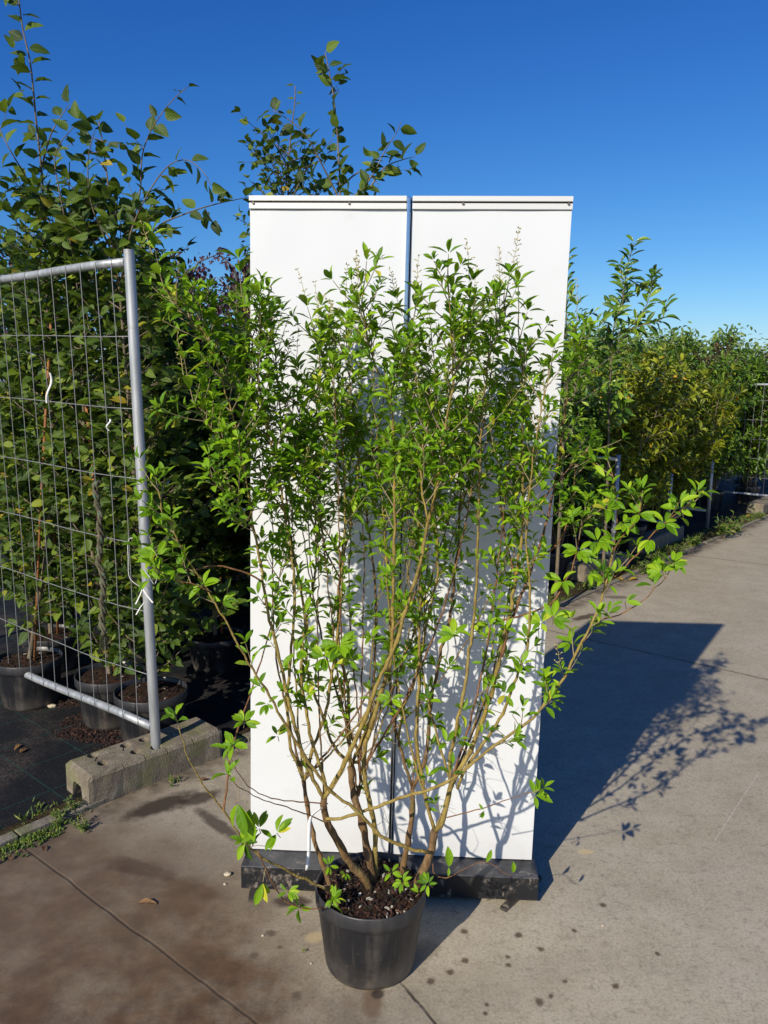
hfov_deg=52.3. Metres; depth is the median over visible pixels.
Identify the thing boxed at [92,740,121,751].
bark mulch
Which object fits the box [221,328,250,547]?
potted hornbeam
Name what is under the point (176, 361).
potted hornbeam
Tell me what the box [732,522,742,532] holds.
weed
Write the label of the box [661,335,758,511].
potted laurel
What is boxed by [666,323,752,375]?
tree
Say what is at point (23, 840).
weeds
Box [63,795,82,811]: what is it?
weed
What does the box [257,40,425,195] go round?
potted hornbeam
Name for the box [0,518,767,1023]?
concrete pavement
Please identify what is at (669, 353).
potted laurel
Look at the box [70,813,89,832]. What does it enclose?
weed
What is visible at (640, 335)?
tree
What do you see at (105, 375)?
potted laurel
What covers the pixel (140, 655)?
potted hornbeam
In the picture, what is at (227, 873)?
pebble
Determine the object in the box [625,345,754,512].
potted laurel
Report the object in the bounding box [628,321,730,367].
tree
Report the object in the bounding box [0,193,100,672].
potted hornbeam
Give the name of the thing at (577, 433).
potted shrub
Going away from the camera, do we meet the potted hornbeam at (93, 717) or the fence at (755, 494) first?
the potted hornbeam at (93, 717)
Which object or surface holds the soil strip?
on the weed membrane
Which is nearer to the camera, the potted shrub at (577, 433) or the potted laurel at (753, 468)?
the potted shrub at (577, 433)
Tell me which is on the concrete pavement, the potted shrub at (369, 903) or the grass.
the potted shrub at (369, 903)
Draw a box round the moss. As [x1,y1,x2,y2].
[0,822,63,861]
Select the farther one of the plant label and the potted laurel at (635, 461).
the potted laurel at (635, 461)
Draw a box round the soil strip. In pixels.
[0,512,767,835]
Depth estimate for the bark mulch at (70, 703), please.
3.80 m
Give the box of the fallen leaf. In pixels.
[139,898,156,903]
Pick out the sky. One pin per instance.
(652, 115)
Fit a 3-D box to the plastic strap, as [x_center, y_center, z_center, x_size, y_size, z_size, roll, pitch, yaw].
[-0.898,0.239,2.932,0.109,0.299,0.048,-4,10,-28]
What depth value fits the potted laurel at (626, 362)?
8.31 m
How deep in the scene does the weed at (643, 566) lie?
6.62 m
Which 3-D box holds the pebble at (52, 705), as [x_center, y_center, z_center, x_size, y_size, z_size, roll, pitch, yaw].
[-1.597,0.933,3.761,0.038,0.018,0.034,8,12,39]
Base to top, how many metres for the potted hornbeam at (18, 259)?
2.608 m
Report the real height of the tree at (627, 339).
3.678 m
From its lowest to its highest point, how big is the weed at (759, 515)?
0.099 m
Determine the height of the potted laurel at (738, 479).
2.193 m
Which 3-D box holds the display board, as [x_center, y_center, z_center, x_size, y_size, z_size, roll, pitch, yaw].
[0.045,0.155,2.286,0.940,2.062,0.211,1,9,3]
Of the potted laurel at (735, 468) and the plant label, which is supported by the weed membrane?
the potted laurel at (735, 468)
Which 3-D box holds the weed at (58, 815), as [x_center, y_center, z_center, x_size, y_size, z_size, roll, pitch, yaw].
[-1.156,1.072,2.775,0.065,0.055,0.093,1,9,0]
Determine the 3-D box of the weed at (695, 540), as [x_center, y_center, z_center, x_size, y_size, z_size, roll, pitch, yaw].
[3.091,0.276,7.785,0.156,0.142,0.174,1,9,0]
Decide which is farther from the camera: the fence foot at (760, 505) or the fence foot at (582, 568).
the fence foot at (760, 505)
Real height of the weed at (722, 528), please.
0.314 m
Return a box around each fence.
[0,249,160,749]
[554,455,620,572]
[627,473,672,528]
[630,441,713,528]
[689,383,767,496]
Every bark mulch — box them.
[51,727,120,743]
[53,697,79,707]
[60,713,89,729]
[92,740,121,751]
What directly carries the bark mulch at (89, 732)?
on the weed membrane
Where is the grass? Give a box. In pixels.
[14,512,764,825]
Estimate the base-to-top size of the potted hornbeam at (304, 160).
2.929 m
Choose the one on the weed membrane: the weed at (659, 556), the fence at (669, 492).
the fence at (669, 492)
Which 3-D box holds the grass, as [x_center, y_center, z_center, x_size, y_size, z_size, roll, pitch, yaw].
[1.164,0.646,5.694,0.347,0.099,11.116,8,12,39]
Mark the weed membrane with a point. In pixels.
(36, 772)
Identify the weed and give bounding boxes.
[50,806,68,825]
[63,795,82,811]
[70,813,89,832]
[168,774,180,786]
[547,596,560,604]
[582,578,595,589]
[637,559,651,573]
[653,550,667,562]
[665,539,689,553]
[686,535,701,545]
[712,510,749,537]
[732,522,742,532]
[755,511,764,518]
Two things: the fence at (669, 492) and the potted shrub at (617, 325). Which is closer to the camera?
the potted shrub at (617, 325)
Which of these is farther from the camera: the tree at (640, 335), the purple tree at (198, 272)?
the tree at (640, 335)
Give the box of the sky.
[0,0,767,381]
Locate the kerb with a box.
[0,514,767,846]
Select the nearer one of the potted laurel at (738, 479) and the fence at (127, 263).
the fence at (127, 263)
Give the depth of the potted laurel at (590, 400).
6.23 m
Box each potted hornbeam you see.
[0,0,143,711]
[0,101,179,729]
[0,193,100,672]
[0,198,97,628]
[48,83,255,741]
[68,289,205,610]
[93,278,219,658]
[106,277,197,584]
[142,281,250,673]
[190,281,249,614]
[219,83,341,452]
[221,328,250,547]
[229,405,250,578]
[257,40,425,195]
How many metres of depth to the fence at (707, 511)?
8.80 m
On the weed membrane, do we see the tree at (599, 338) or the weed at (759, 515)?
the tree at (599, 338)
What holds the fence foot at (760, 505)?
on the soil strip
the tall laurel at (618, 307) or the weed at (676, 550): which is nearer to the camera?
the tall laurel at (618, 307)
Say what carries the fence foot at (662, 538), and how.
on the weed membrane
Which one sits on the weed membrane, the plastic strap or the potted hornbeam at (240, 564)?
the potted hornbeam at (240, 564)
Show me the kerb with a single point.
(32, 828)
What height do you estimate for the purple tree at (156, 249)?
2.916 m
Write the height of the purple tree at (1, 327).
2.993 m
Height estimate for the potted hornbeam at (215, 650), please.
2.087 m
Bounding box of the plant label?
[45,373,52,402]
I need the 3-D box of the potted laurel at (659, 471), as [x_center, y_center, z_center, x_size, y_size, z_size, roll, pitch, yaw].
[2.501,-0.614,7.470,1.211,1.991,1.480,3,9,13]
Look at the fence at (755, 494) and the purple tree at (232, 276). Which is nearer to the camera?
the purple tree at (232, 276)
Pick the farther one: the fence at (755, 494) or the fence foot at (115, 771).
the fence at (755, 494)
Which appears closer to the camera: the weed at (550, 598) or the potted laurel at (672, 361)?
the weed at (550, 598)
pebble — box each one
[47,704,56,707]
[224,871,230,876]
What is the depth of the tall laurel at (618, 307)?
5.82 m
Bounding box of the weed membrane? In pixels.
[0,460,767,828]
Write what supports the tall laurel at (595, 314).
in the potted shrub at (577, 433)
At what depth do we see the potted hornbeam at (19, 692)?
3.56 m
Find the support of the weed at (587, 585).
on the soil strip
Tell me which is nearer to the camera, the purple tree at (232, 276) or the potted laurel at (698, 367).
the purple tree at (232, 276)
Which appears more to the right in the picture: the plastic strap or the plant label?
the plastic strap
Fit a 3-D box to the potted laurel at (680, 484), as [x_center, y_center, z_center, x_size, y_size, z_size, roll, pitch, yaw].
[2.992,-0.747,8.330,1.480,1.991,1.211,-2,10,-17]
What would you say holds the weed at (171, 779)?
on the concrete pavement
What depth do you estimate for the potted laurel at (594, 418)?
6.30 m
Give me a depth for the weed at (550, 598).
5.57 m
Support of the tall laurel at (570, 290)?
in the potted shrub at (617, 325)
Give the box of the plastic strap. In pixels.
[127,538,157,614]
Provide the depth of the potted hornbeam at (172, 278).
5.45 m
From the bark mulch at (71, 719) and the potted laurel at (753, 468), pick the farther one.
the potted laurel at (753, 468)
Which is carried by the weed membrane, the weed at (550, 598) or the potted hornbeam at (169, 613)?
the potted hornbeam at (169, 613)
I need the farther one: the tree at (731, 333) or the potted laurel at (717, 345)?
the tree at (731, 333)
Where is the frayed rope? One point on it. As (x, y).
(98, 559)
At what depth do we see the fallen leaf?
2.35 m
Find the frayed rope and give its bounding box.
[92,478,109,654]
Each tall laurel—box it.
[554,247,598,597]
[564,307,604,399]
[580,235,680,574]
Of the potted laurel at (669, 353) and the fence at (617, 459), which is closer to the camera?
the fence at (617, 459)
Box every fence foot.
[65,717,221,803]
[566,550,629,581]
[629,525,683,553]
[746,497,767,513]
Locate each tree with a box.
[0,240,61,382]
[94,245,184,380]
[137,246,227,386]
[204,240,249,527]
[564,327,623,366]
[581,324,647,361]
[626,326,705,363]
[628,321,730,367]
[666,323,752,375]
[701,328,767,378]
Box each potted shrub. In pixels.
[121,217,719,989]
[554,321,629,497]
[557,397,583,453]
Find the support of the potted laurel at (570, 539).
on the weed membrane
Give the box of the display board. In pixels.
[241,195,573,911]
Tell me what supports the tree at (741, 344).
on the weed membrane
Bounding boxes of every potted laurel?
[99,369,214,441]
[549,347,637,578]
[558,346,696,558]
[561,340,652,545]
[561,363,601,440]
[591,342,711,550]
[592,340,688,534]
[617,342,676,515]
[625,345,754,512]
[625,346,748,530]
[653,344,698,378]
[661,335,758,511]
[688,337,747,500]
[689,347,766,510]
[710,346,767,495]
[728,349,767,504]
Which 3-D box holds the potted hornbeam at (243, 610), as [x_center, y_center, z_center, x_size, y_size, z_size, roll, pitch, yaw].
[-0.959,-0.429,5.251,0.809,2.242,0.744,-5,11,-32]
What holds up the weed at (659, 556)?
on the concrete pavement

